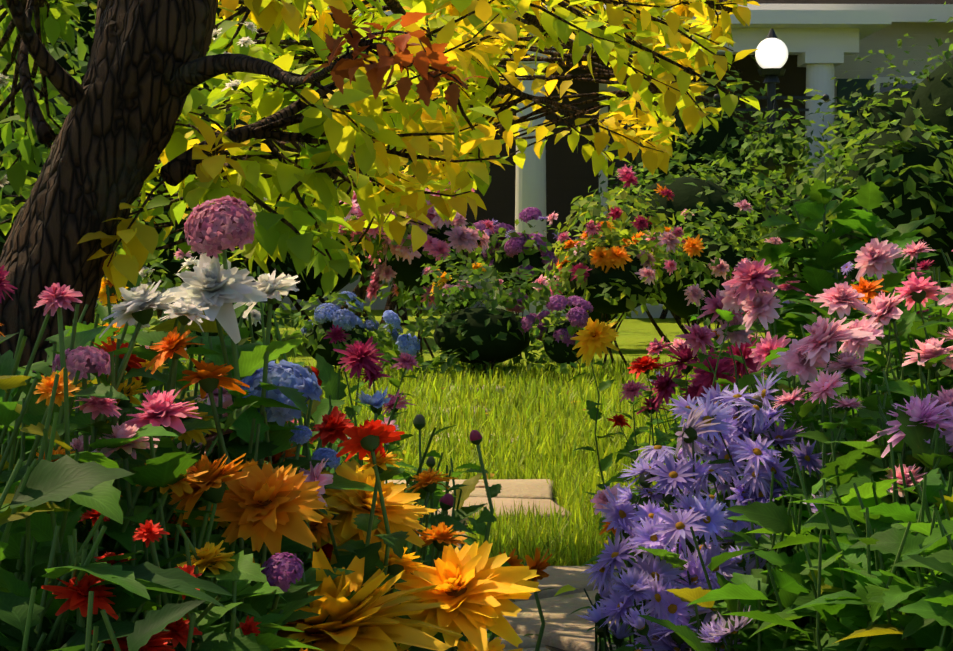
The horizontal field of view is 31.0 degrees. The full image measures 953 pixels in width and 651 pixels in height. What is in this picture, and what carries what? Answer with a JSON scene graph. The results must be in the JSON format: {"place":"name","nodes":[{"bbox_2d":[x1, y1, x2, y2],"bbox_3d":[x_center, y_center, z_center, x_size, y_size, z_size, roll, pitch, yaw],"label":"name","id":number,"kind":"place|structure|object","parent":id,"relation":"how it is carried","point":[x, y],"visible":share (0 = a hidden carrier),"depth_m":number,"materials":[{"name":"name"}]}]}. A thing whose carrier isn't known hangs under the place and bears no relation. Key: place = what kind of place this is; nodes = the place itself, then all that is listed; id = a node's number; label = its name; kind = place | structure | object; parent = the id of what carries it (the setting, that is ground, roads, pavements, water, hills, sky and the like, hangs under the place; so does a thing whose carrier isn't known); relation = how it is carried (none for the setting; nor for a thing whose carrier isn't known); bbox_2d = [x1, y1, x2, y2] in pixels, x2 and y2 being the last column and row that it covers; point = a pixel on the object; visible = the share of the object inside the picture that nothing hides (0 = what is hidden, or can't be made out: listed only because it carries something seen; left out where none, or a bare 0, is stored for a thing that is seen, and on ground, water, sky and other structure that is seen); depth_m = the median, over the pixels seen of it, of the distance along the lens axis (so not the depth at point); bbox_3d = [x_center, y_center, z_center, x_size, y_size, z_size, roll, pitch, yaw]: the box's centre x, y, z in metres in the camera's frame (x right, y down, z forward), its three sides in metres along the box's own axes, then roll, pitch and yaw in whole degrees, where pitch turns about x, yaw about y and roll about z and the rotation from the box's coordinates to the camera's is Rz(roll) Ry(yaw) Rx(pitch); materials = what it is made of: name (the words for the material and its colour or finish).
{"place":"outdoors","nodes":[
{"label":"outdoors","id":0,"kind":"place"},
{"bbox_2d":[95,310,885,614],"bbox_3d":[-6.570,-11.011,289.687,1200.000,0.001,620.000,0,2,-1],"label":"ground","id":1,"kind":"structure","parent":0,"point":[635,337],"depth_m":12.62,"materials":[{"name":"green plant"}]},
{"bbox_2d":[0,195,553,650],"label":"bed","id":2,"kind":"object","parent":1,"relation":"on","point":[468,591],"depth_m":0.88,"materials":[{"name":"plant"}]},
{"bbox_2d":[73,354,818,572],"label":"lawn grass","id":3,"kind":"structure","parent":1,"relation":"on","point":[570,546],"depth_m":5.63,"materials":[{"name":"green plant"}]},
{"bbox_2d":[0,0,759,595],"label":"tree","id":4,"kind":"object","parent":3,"relation":"on","point":[362,86],"depth_m":2.74,"materials":[{"name":"yellow plant"}]},
{"bbox_2d":[0,0,732,384],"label":"tree trunk and limbs","id":5,"kind":"object","parent":4,"relation":"attached to","point":[150,64],"visible":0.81,"depth_m":2.25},
{"bbox_2d":[139,164,781,362],"bbox_3d":[-0.144,-0.355,9.348,2.402,1.016,3.430,2,3,41],"label":"blossom shrub","id":6,"kind":"object","parent":1,"relation":"on","point":[463,237],"visible":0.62,"depth_m":9.22,"materials":[{"name":"green plant"}]},
{"bbox_2d":[0,0,952,380],"bbox_3d":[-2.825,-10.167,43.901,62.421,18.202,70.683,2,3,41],"label":"shrubs","id":7,"kind":"object","parent":1,"relation":"on","point":[592,208],"visible":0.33,"depth_m":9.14,"materials":[{"name":"green plant"}]},
{"bbox_2d":[384,385,627,650],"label":"path flagstones","id":8,"kind":"object","parent":1,"relation":"on","point":[565,629],"visible":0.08,"depth_m":3.06,"materials":[{"name":"stone"}]},
{"bbox_2d":[462,493,558,524],"bbox_3d":[-1.071,0.448,4.288,2.550,0.001,0.680,0,2,-1],"label":"path bedding","id":9,"kind":"object","parent":1,"relation":"on","point":[554,500],"depth_m":4.35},
{"bbox_2d":[95,22,952,309],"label":"house walls","id":10,"kind":"structure","parent":1,"relation":"on","point":[924,34],"depth_m":20.17,"materials":[{"name":"grey paint"}]},
{"bbox_2d":[328,3,952,317],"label":"house trim","id":11,"kind":"structure","parent":10,"relation":"attached to","point":[820,40],"depth_m":17.93,"materials":[{"name":"white paint"}]},
{"bbox_2d":[378,0,952,3],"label":"house roof","id":12,"kind":"structure","parent":10,"relation":"on","point":[853,1],"depth_m":19.77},
{"bbox_2d":[836,79,871,136],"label":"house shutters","id":13,"kind":"object","parent":10,"relation":"attached to","point":[861,84],"visible":0.08,"depth_m":20.13,"materials":[{"name":"teal wood"}]},
{"bbox_2d":[872,77,924,94],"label":"house window frames","id":14,"kind":"structure","parent":10,"relation":"in","point":[879,80],"depth_m":20.13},
{"bbox_2d":[880,83,917,92],"bbox_3d":[1.341,-2.086,20.126,12.250,1.500,0.020,0,2,-1],"label":"window","id":15,"kind":"structure","parent":14,"relation":"in","point":[900,85],"depth_m":20.17,"materials":[{"name":"grey glass"}]},
{"bbox_2d":[116,76,950,380],"bbox_3d":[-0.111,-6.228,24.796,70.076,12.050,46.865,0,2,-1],"label":"shrub stems","id":16,"kind":"object","parent":1,"relation":"on","point":[360,294],"visible":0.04,"depth_m":12.27,"materials":[{"name":"plant"}]},
{"bbox_2d":[545,607,638,650],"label":"soil","id":17,"kind":"structure","parent":1,"relation":"on","point":[551,648],"depth_m":2.71,"materials":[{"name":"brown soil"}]},
{"bbox_2d":[567,169,952,650],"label":"bed","id":18,"kind":"object","parent":1,"relation":"on","point":[927,619],"depth_m":1.27,"materials":[{"name":"plant"}]},
{"bbox_2d":[713,28,828,332],"bbox_3d":[2.428,-1.194,14.192,0.722,2.495,0.672,2,3,41],"label":"lamp post","id":19,"kind":"object","parent":1,"relation":"on","point":[771,54],"visible":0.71,"depth_m":14.08,"materials":[{"name":"black metal"}]},
{"bbox_2d":[359,54,805,275],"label":"porch back wall","id":20,"kind":"structure","parent":0,"point":[570,176],"depth_m":20.14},
{"bbox_2d":[608,95,656,231],"bbox_3d":[2.041,-1.636,20.152,1.000,2.100,0.050,0,2,-1],"label":"house door","id":21,"kind":"structure","parent":20,"relation":"in","point":[619,163],"depth_m":20.11,"materials":[{"name":"brown wood"}]}
]}

